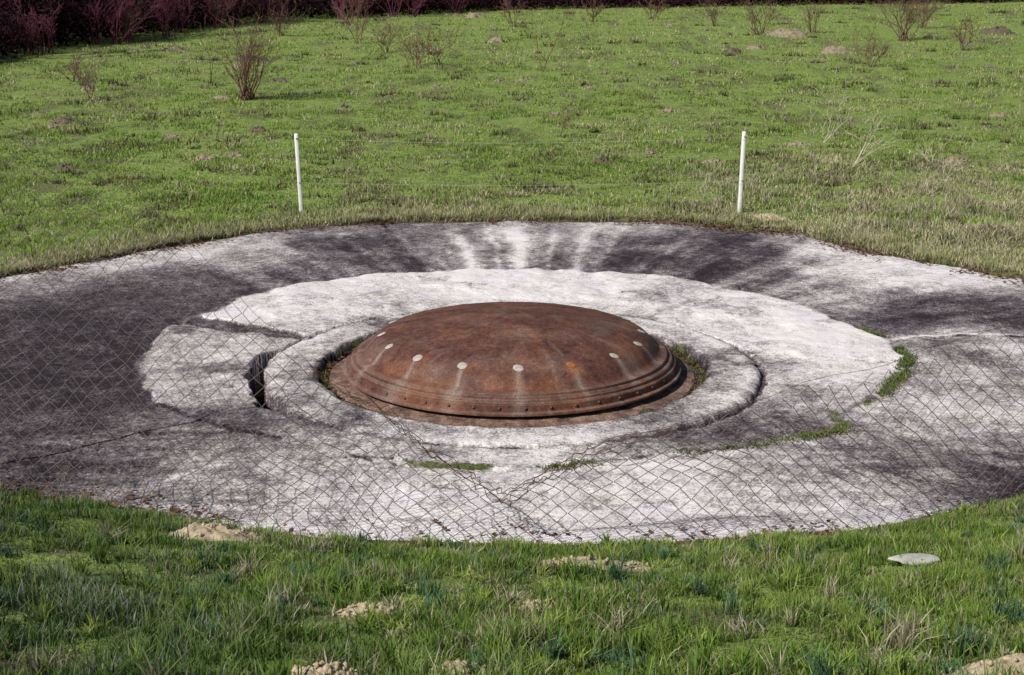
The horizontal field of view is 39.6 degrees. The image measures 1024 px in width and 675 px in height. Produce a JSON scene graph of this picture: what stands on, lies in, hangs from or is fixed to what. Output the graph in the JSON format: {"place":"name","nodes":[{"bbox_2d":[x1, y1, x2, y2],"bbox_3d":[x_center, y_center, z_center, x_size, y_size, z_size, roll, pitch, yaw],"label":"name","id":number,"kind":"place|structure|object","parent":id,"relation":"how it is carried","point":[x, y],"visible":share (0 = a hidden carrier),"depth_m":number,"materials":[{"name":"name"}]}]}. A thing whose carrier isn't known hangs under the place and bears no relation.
{"place":"outdoors","nodes":[
{"label":"outdoors","id":0,"kind":"place"},
{"bbox_2d":[0,0,1023,674],"bbox_3d":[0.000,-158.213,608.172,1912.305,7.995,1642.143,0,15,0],"label":"ground","id":1,"kind":"structure","parent":0,"point":[542,130],"depth_m":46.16,"materials":[{"name":"green plant"}]},
{"bbox_2d":[5,0,11,46],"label":"bare tree","id":2,"kind":"object","parent":1,"relation":"on","point":[8,26],"depth_m":70.34,"materials":[{"name":"brown plant"}]},
{"bbox_2d":[3,9,46,54],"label":"shrub","id":3,"kind":"object","parent":1,"relation":"on","point":[33,36],"visible":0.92,"depth_m":66.91,"materials":[{"name":"plant"}]},
{"bbox_2d":[5,0,59,54],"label":"shrub","id":4,"kind":"object","parent":1,"relation":"on","point":[48,24],"visible":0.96,"depth_m":66.89,"materials":[{"name":"brown plant"}]},
{"bbox_2d":[13,0,52,47],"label":"bare tree","id":5,"kind":"object","parent":1,"relation":"on","point":[28,14],"visible":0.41,"depth_m":70.22,"materials":[{"name":"brown plant"}]},
{"bbox_2d":[40,1,47,45],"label":"bare tree","id":6,"kind":"object","parent":1,"relation":"on","point":[45,26],"visible":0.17,"depth_m":71.63,"materials":[{"name":"brown plant"}]},
{"bbox_2d":[55,456,68,498],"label":"dry plant","id":7,"kind":"object","parent":1,"relation":"on","point":[62,479],"visible":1,"depth_m":14.28,"materials":[{"name":"plant"}]},
{"bbox_2d":[48,116,81,124],"bbox_3d":[-14.200,-6.794,45.046,1.250,0.416,0.892,0,15,0],"label":"molehill","id":8,"kind":"object","parent":1,"relation":"on","point":[62,120],"visible":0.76,"depth_m":44.95,"materials":[{"name":"brown soil"}]},
{"bbox_2d":[51,163,81,169],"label":"molehill","id":9,"kind":"object","parent":1,"relation":"on","point":[68,165],"visible":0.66,"depth_m":36.57,"materials":[{"name":"brown soil"}]},
{"bbox_2d":[56,45,87,81],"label":"shrub","id":10,"kind":"object","parent":1,"relation":"on","point":[79,58],"visible":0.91,"depth_m":55.88,"materials":[{"name":"brown plant"}]},
{"bbox_2d":[68,47,106,100],"bbox_3d":[-14.946,-9.359,50.397,1.124,1.993,1.525,9,17,30],"label":"shrub","id":11,"kind":"object","parent":1,"relation":"on","point":[87,79],"visible":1,"depth_m":50.39,"materials":[{"name":"brown plant"}]},
{"bbox_2d":[79,85,96,90],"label":"molehill","id":12,"kind":"object","parent":1,"relation":"on","point":[83,89],"visible":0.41,"depth_m":53.66,"materials":[{"name":"beige soil"}]},
{"bbox_2d":[50,0,133,44],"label":"shrub","id":13,"kind":"object","parent":1,"relation":"on","point":[94,20],"visible":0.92,"depth_m":72.28,"materials":[{"name":"plant"}]},
{"bbox_2d":[110,0,144,42],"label":"shrub","id":14,"kind":"object","parent":1,"relation":"on","point":[123,17],"visible":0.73,"depth_m":74.12,"materials":[{"name":"plant"}]},
{"bbox_2d":[95,0,162,43],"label":"shrub","id":15,"kind":"object","parent":1,"relation":"on","point":[119,13],"visible":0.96,"depth_m":73.15,"materials":[{"name":"plant"}]},
{"bbox_2d":[99,0,158,42],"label":"shrub","id":16,"kind":"object","parent":1,"relation":"on","point":[130,23],"visible":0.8,"depth_m":74.00,"materials":[{"name":"brown plant"}]},
{"bbox_2d":[126,49,145,52],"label":"molehill","id":17,"kind":"object","parent":1,"relation":"on","point":[132,51],"visible":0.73,"depth_m":67.92,"materials":[{"name":"beige soil"}]},
{"bbox_2d":[143,0,185,36],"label":"shrub","id":18,"kind":"object","parent":1,"relation":"on","point":[166,9],"visible":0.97,"depth_m":77.23,"materials":[{"name":"plant"}]},
{"bbox_2d":[162,133,180,137],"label":"molehill","id":19,"kind":"object","parent":1,"relation":"on","point":[168,135],"visible":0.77,"depth_m":42.09,"materials":[{"name":"beige soil"}]},
{"bbox_2d":[160,45,186,51],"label":"molehill","id":20,"kind":"object","parent":1,"relation":"on","point":[174,48],"visible":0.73,"depth_m":69.22,"materials":[{"name":"beige soil"}]},
{"bbox_2d":[160,0,197,32],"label":"shrub","id":21,"kind":"object","parent":1,"relation":"on","point":[185,17],"visible":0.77,"depth_m":79.97,"materials":[{"name":"plant"}]},
{"bbox_2d":[189,154,219,161],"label":"molehill","id":22,"kind":"object","parent":1,"relation":"on","point":[205,156],"visible":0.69,"depth_m":38.02,"materials":[{"name":"beige soil"}]},
{"bbox_2d":[198,10,231,83],"bbox_3d":[-11.440,-11.229,55.045,1.432,2.951,1.442,-1,15,-3],"label":"shrub","id":23,"kind":"object","parent":1,"relation":"on","point":[210,50],"visible":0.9,"depth_m":55.30,"materials":[{"name":"brown plant"}]},
{"bbox_2d":[195,0,235,27],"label":"shrub","id":24,"kind":"object","parent":1,"relation":"on","point":[219,8],"visible":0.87,"depth_m":83.57,"materials":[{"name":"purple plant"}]},
{"bbox_2d":[199,0,236,28],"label":"shrub","id":25,"kind":"object","parent":1,"relation":"on","point":[212,10],"visible":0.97,"depth_m":83.04,"materials":[{"name":"plant"}]},
{"bbox_2d":[169,522,267,542],"bbox_3d":[-2.660,1.870,12.850,1.100,0.493,0.850,0,15,0],"label":"molehill","id":26,"kind":"object","parent":1,"relation":"on","point":[214,531],"visible":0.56,"depth_m":12.65,"materials":[{"name":"soil"}]},
{"bbox_2d":[209,94,230,99],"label":"molehill","id":27,"kind":"object","parent":1,"relation":"on","point":[222,96],"visible":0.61,"depth_m":50.87,"materials":[{"name":"beige soil"}]},
{"bbox_2d":[225,151,243,157],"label":"molehill","id":28,"kind":"object","parent":1,"relation":"on","point":[235,154],"visible":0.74,"depth_m":38.61,"materials":[{"name":"beige soil"}]},
{"bbox_2d":[222,0,256,24],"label":"shrub","id":29,"kind":"object","parent":1,"relation":"on","point":[234,9],"visible":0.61,"depth_m":85.65,"materials":[{"name":"plant"}]},
{"bbox_2d":[200,3,288,100],"bbox_3d":[-9.049,-10.066,49.997,2.754,3.492,3.075,-12,19,-38],"label":"shrub","id":30,"kind":"object","parent":1,"relation":"on","point":[245,92],"visible":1,"depth_m":50.08,"materials":[{"name":"brown plant"}]},
{"bbox_2d":[229,54,268,61],"bbox_3d":[-12.000,-12.593,64.727,2.000,0.625,1.400,0,15,0],"label":"molehill","id":31,"kind":"object","parent":1,"relation":"on","point":[233,60],"visible":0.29,"depth_m":64.36,"materials":[{"name":"brown soil"}]},
{"bbox_2d":[248,126,267,132],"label":"molehill","id":32,"kind":"object","parent":1,"relation":"on","point":[257,129],"visible":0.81,"depth_m":43.14,"materials":[{"name":"brown soil"}]},
{"bbox_2d":[242,0,279,22],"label":"shrub","id":33,"kind":"object","parent":1,"relation":"on","point":[257,3],"visible":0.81,"depth_m":87.30,"materials":[{"name":"plant"}]},
{"bbox_2d":[264,135,277,139],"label":"molehill","id":34,"kind":"object","parent":1,"relation":"on","point":[272,136],"visible":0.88,"depth_m":41.71,"materials":[{"name":"brown soil"}]},
{"bbox_2d":[265,77,288,81],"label":"molehill","id":35,"kind":"object","parent":1,"relation":"on","point":[278,79],"visible":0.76,"depth_m":56.19,"materials":[{"name":"brown soil"}]},
{"bbox_2d":[264,0,301,36],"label":"shrub","id":36,"kind":"object","parent":1,"relation":"on","point":[280,23],"visible":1,"depth_m":76.89,"materials":[{"name":"brown plant"}]},
{"bbox_2d":[265,0,303,21],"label":"shrub","id":37,"kind":"object","parent":1,"relation":"on","point":[279,9],"visible":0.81,"depth_m":88.16,"materials":[{"name":"plant"}]},
{"bbox_2d":[294,133,302,211],"bbox_3d":[-4.650,-3.510,31.048,0.091,1.880,0.131,-4,16,-8],"label":"fence post","id":38,"kind":"object","parent":1,"relation":"on","point":[300,198],"visible":0.97,"depth_m":31.00,"materials":[{"name":"white paint"}]},
{"bbox_2d":[298,137,728,185],"bbox_3d":[0.185,-3.831,30.893,9.630,1.067,0.006,0,15,0],"label":"wire fence","id":39,"kind":"object","parent":38,"relation":"hanging from","point":[513,185],"visible":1,"depth_m":31.01,"materials":[{"name":"metal"}]},
{"bbox_2d":[291,660,366,674],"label":"molehill","id":40,"kind":"object","parent":1,"relation":"on","point":[322,667],"visible":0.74,"depth_m":7.04,"materials":[{"name":"soil"}]},
{"bbox_2d":[331,0,354,19],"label":"shrub","id":41,"kind":"object","parent":1,"relation":"on","point":[339,17],"visible":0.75,"depth_m":90.31,"materials":[{"name":"plant"}]},
{"bbox_2d":[330,0,361,22],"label":"shrub","id":42,"kind":"object","parent":1,"relation":"on","point":[343,8],"visible":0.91,"depth_m":86.85,"materials":[{"name":"brown plant"}]},
{"bbox_2d":[335,0,371,43],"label":"shrub","id":43,"kind":"object","parent":1,"relation":"on","point":[362,28],"visible":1,"depth_m":72.75,"materials":[{"name":"brown plant"}]},
{"bbox_2d":[341,0,376,17],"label":"shrub","id":44,"kind":"object","parent":1,"relation":"on","point":[358,16],"visible":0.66,"depth_m":91.44,"materials":[{"name":"plant"}]},
{"bbox_2d":[324,601,403,618],"bbox_3d":[-0.930,1.796,9.159,0.600,0.283,0.550,0,15,0],"label":"molehill","id":45,"kind":"object","parent":1,"relation":"on","point":[359,605],"visible":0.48,"depth_m":9.04,"materials":[{"name":"soil"}]},
{"bbox_2d":[362,0,367,16],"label":"bare tree","id":46,"kind":"object","parent":1,"relation":"on","point":[363,3],"visible":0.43,"depth_m":92.72,"materials":[{"name":"brown plant"}]},
{"bbox_2d":[367,13,402,51],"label":"shrub","id":47,"kind":"object","parent":1,"relation":"on","point":[384,36],"visible":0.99,"depth_m":68.38,"materials":[{"name":"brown plant"}]},
{"bbox_2d":[375,0,402,16],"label":"shrub","id":48,"kind":"object","parent":1,"relation":"on","point":[398,9],"visible":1,"depth_m":92.86,"materials":[{"name":"plant"}]},
{"bbox_2d":[390,20,435,65],"bbox_3d":[-4.319,-12.916,62.124,1.863,2.180,2.691,-5,15,-18],"label":"shrub","id":49,"kind":"object","parent":1,"relation":"on","point":[417,47],"visible":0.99,"depth_m":61.85,"materials":[{"name":"brown plant"}]},
{"bbox_2d":[403,0,425,16],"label":"shrub","id":50,"kind":"object","parent":1,"relation":"on","point":[420,4],"visible":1,"depth_m":92.79,"materials":[{"name":"plant"}]},
{"bbox_2d":[412,21,457,64],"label":"shrub","id":51,"kind":"object","parent":1,"relation":"on","point":[435,52],"visible":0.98,"depth_m":62.05,"materials":[{"name":"brown plant"}]},
{"bbox_2d":[431,83,441,87],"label":"molehill","id":52,"kind":"object","parent":1,"relation":"on","point":[436,85],"visible":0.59,"depth_m":54.13,"materials":[{"name":"beige soil"}]},
{"bbox_2d":[438,0,474,13],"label":"shrub","id":53,"kind":"object","parent":1,"relation":"on","point":[463,1],"visible":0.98,"depth_m":95.86,"materials":[{"name":"plant"}]},
{"bbox_2d":[429,659,491,674],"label":"molehill","id":54,"kind":"object","parent":1,"relation":"on","point":[457,662],"visible":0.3,"depth_m":7.10,"materials":[{"name":"soil"}]},
{"bbox_2d":[465,12,485,17],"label":"molehill","id":55,"kind":"object","parent":1,"relation":"on","point":[474,15],"visible":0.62,"depth_m":91.37,"materials":[{"name":"beige soil"}]},
{"bbox_2d":[487,36,504,42],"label":"molehill","id":56,"kind":"object","parent":1,"relation":"on","point":[495,39],"visible":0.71,"depth_m":74.07,"materials":[{"name":"beige soil"}]},
{"bbox_2d":[0,0,1022,55],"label":"undergrowth","id":57,"kind":"object","parent":1,"relation":"on","point":[45,4],"visible":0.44,"depth_m":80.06,"materials":[{"name":"brown plant"}]},
{"bbox_2d":[0,221,1023,544],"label":"concrete apron","id":58,"kind":"object","parent":1,"relation":"on","point":[748,317],"visible":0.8,"depth_m":18.90,"materials":[{"name":"grey concrete"}]},
{"bbox_2d":[329,301,694,427],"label":"armoured dome","id":59,"kind":"structure","parent":58,"relation":"on","point":[508,364],"depth_m":18.14,"materials":[{"name":"metal"}]},
{"bbox_2d":[318,345,705,426],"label":"gully weeds","id":60,"kind":"object","parent":58,"relation":"on","point":[703,378],"visible":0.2,"depth_m":19.31,"materials":[{"name":"green plant"}]},
{"bbox_2d":[390,326,919,470],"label":"grass","id":61,"kind":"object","parent":58,"relation":"on","point":[903,374],"visible":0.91,"depth_m":17.19,"materials":[{"name":"green plant"}]},
{"bbox_2d":[0,125,1023,543],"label":"chain link fence","id":62,"kind":"object","parent":1,"relation":"on","point":[316,371],"visible":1,"depth_m":13.48,"materials":[{"name":"metal"}]},
{"bbox_2d":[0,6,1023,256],"bbox_3d":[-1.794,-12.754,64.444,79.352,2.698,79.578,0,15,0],"label":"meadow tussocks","id":63,"kind":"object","parent":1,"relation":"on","point":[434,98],"visible":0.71,"depth_m":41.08,"materials":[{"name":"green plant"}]},
{"bbox_2d":[0,183,1023,276],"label":"dry edge grass","id":64,"kind":"structure","parent":1,"relation":"on","point":[567,214],"depth_m":29.39,"materials":[{"name":"plant"}]},
{"bbox_2d":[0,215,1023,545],"bbox_3d":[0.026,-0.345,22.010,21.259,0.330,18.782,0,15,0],"label":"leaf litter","id":65,"kind":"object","parent":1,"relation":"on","point":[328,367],"visible":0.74,"depth_m":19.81,"materials":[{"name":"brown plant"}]},
{"bbox_2d":[499,0,524,23],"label":"shrub","id":66,"kind":"object","parent":1,"relation":"on","point":[506,5],"visible":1,"depth_m":86.45,"materials":[{"name":"brown plant"}]},
{"bbox_2d":[514,78,532,81],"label":"molehill","id":67,"kind":"object","parent":1,"relation":"on","point":[522,79],"visible":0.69,"depth_m":56.38,"materials":[{"name":"beige soil"}]},
{"bbox_2d":[509,598,564,612],"bbox_3d":[0.152,1.805,9.475,0.404,0.162,0.331,0,15,0],"label":"molehill","id":68,"kind":"object","parent":1,"relation":"on","point":[529,601],"visible":0.27,"depth_m":9.45,"materials":[{"name":"soil"}]},
{"bbox_2d":[517,3,577,71],"bbox_3d":[1.566,-12.711,59.740,3.326,3.074,1.031,9,17,31],"label":"shrub","id":69,"kind":"object","parent":1,"relation":"on","point":[549,35],"visible":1,"depth_m":59.58,"materials":[{"name":"brown plant"}]},
{"bbox_2d":[559,97,588,135],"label":"shrub","id":70,"kind":"object","parent":1,"relation":"on","point":[565,119],"visible":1,"depth_m":41.98,"materials":[{"name":"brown plant"}]},
{"bbox_2d":[581,0,605,21],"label":"shrub","id":71,"kind":"object","parent":1,"relation":"on","point":[593,11],"visible":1,"depth_m":88.29,"materials":[{"name":"brown plant"}]},
{"bbox_2d":[592,157,613,163],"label":"molehill","id":72,"kind":"object","parent":1,"relation":"on","point":[603,160],"visible":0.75,"depth_m":37.68,"materials":[{"name":"brown soil"}]},
{"bbox_2d":[543,554,675,572],"bbox_3d":[0.660,1.902,11.462,1.500,0.460,0.850,0,15,0],"label":"molehill","id":73,"kind":"object","parent":1,"relation":"on","point":[625,564],"visible":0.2,"depth_m":11.38,"materials":[{"name":"soil"}]},
{"bbox_2d":[643,148,655,153],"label":"molehill","id":74,"kind":"object","parent":1,"relation":"on","point":[649,151],"visible":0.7,"depth_m":39.18,"materials":[{"name":"beige soil"}]},
{"bbox_2d":[636,0,667,19],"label":"shrub","id":75,"kind":"object","parent":1,"relation":"on","point":[658,7],"visible":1,"depth_m":90.52,"materials":[{"name":"brown plant"}]},
{"bbox_2d":[662,107,675,111],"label":"molehill","id":76,"kind":"object","parent":1,"relation":"on","point":[669,109],"visible":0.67,"depth_m":47.38,"materials":[{"name":"beige soil"}]},
{"bbox_2d":[696,0,723,25],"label":"shrub","id":77,"kind":"object","parent":1,"relation":"on","point":[713,13],"visible":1,"depth_m":84.57,"materials":[{"name":"brown plant"}]},
{"bbox_2d":[701,158,726,164],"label":"molehill","id":78,"kind":"object","parent":1,"relation":"on","point":[712,161],"visible":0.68,"depth_m":37.57,"materials":[{"name":"beige soil"}]},
{"bbox_2d":[722,47,742,54],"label":"molehill","id":79,"kind":"object","parent":1,"relation":"on","point":[733,50],"visible":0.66,"depth_m":67.40,"materials":[{"name":"brown soil"}]},
{"bbox_2d":[737,131,745,212],"bbox_3d":[5.021,-3.553,31.051,0.085,1.880,0.128,-1,15,-9],"label":"fence post","id":80,"kind":"object","parent":1,"relation":"on","point":[741,173],"visible":0.96,"depth_m":31.02,"materials":[{"name":"white paint"}]},
{"bbox_2d":[746,44,766,49],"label":"molehill","id":81,"kind":"object","parent":1,"relation":"on","point":[754,47],"visible":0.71,"depth_m":69.88,"materials":[{"name":"beige soil"}]},
{"bbox_2d":[736,0,782,33],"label":"shrub","id":82,"kind":"object","parent":1,"relation":"on","point":[754,21],"visible":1,"depth_m":78.15,"materials":[{"name":"brown plant"}]},
{"bbox_2d":[747,213,788,220],"bbox_3d":[5.500,-2.544,30.659,1.050,0.281,0.758,0,15,0],"label":"molehill","id":83,"kind":"object","parent":1,"relation":"on","point":[772,215],"visible":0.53,"depth_m":30.55,"materials":[{"name":"soil"}]},
{"bbox_2d":[760,27,808,36],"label":"molehill","id":84,"kind":"object","parent":1,"relation":"on","point":[781,32],"visible":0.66,"depth_m":77.67,"materials":[{"name":"beige soil"}]},
{"bbox_2d":[783,140,811,146],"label":"molehill","id":85,"kind":"object","parent":1,"relation":"on","point":[793,143],"visible":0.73,"depth_m":40.62,"materials":[{"name":"beige soil"}]},
{"bbox_2d":[799,0,826,32],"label":"shrub","id":86,"kind":"object","parent":1,"relation":"on","point":[809,18],"visible":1,"depth_m":79.72,"materials":[{"name":"brown plant"}]},
{"bbox_2d":[796,110,831,171],"bbox_3d":[7.634,-4.905,35.734,0.911,1.782,0.912,0,15,0],"label":"dry plant","id":87,"kind":"object","parent":1,"relation":"on","point":[813,140],"visible":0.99,"depth_m":35.79,"materials":[{"name":"plant"}]},
{"bbox_2d":[809,57,828,60],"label":"molehill","id":88,"kind":"object","parent":1,"relation":"on","point":[821,59],"visible":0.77,"depth_m":64.57,"materials":[{"name":"beige soil"}]},
{"bbox_2d":[616,124,1023,263],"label":"wispy dry grass","id":89,"kind":"structure","parent":1,"relation":"on","point":[947,191],"depth_m":32.29,"materials":[{"name":"beige plant"}]},
{"bbox_2d":[808,63,851,142],"bbox_3d":[9.121,-6.684,40.796,1.347,2.349,0.626,0,15,0],"label":"dry plant","id":90,"kind":"object","parent":1,"relation":"on","point":[837,113],"visible":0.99,"depth_m":40.85,"materials":[{"name":"plant"}]},
{"bbox_2d":[820,45,853,53],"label":"molehill","id":91,"kind":"object","parent":1,"relation":"on","point":[833,49],"visible":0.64,"depth_m":67.74,"materials":[{"name":"beige soil"}]},
{"bbox_2d":[862,593,877,627],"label":"dry plant","id":92,"kind":"object","parent":1,"relation":"on","point":[870,614],"visible":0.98,"depth_m":8.22,"materials":[{"name":"plant"}]},
{"bbox_2d":[850,27,891,66],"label":"shrub","id":93,"kind":"object","parent":1,"relation":"on","point":[874,46],"visible":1,"depth_m":61.89,"materials":[{"name":"brown plant"}]},
{"bbox_2d":[845,111,899,166],"bbox_3d":[9.486,-5.104,36.831,1.577,1.500,1.023,-8,17,-29],"label":"dry plant","id":94,"kind":"object","parent":1,"relation":"on","point":[861,152],"visible":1,"depth_m":36.80,"materials":[{"name":"plant"}]},
{"bbox_2d":[873,0,947,40],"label":"shrub","id":95,"kind":"object","parent":1,"relation":"on","point":[904,34],"visible":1,"depth_m":74.51,"materials":[{"name":"brown plant"}]},
{"bbox_2d":[888,553,940,564],"bbox_3d":[3.111,1.713,10.997,0.418,0.020,0.148,-1,25,-9],"label":"stone","id":96,"kind":"object","parent":1,"relation":"on","point":[919,556],"visible":0.89,"depth_m":10.99,"materials":[{"name":"stone"}]},
{"bbox_2d":[888,0,946,28],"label":"shrub","id":97,"kind":"object","parent":1,"relation":"on","point":[931,10],"visible":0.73,"depth_m":82.80,"materials":[{"name":"brown plant"}]},
{"bbox_2d":[914,141,948,160],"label":"dry plant","id":98,"kind":"object","parent":1,"relation":"on","point":[921,152],"visible":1,"depth_m":37.81,"materials":[{"name":"plant"}]},
{"bbox_2d":[918,165,951,190],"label":"dry plant","id":99,"kind":"object","parent":1,"relation":"on","point":[927,183],"visible":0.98,"depth_m":33.46,"materials":[{"name":"plant"}]},
{"bbox_2d":[934,158,966,180],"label":"dry plant","id":100,"kind":"object","parent":1,"relation":"on","point":[955,169],"visible":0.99,"depth_m":34.83,"materials":[{"name":"plant"}]},
{"bbox_2d":[937,156,970,164],"bbox_3d":[11.737,-4.623,37.781,0.951,0.396,0.643,0,15,0],"label":"molehill","id":101,"kind":"object","parent":1,"relation":"on","point":[956,159],"visible":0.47,"depth_m":37.65,"materials":[{"name":"beige soil"}]},
{"bbox_2d":[950,13,983,50],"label":"shrub","id":102,"kind":"object","parent":1,"relation":"on","point":[964,35],"visible":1,"depth_m":69.23,"materials":[{"name":"brown plant"}]},
{"bbox_2d":[930,653,1023,674],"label":"molehill","id":103,"kind":"object","parent":1,"relation":"on","point":[1019,657],"visible":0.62,"depth_m":7.08,"materials":[{"name":"soil"}]},
{"bbox_2d":[979,25,1015,34],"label":"molehill","id":104,"kind":"object","parent":1,"relation":"on","point":[1000,30],"visible":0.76,"depth_m":78.73,"materials":[{"name":"brown soil"}]},
{"bbox_2d":[989,111,1010,116],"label":"molehill","id":105,"kind":"object","parent":1,"relation":"on","point":[1001,114],"visible":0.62,"depth_m":46.61,"materials":[{"name":"beige soil"}]},
{"bbox_2d":[0,477,1023,674],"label":"turf grass","id":106,"kind":"structure","parent":0,"point":[94,604],"depth_m":9.15,"materials":[{"name":"green plant"}]}
]}

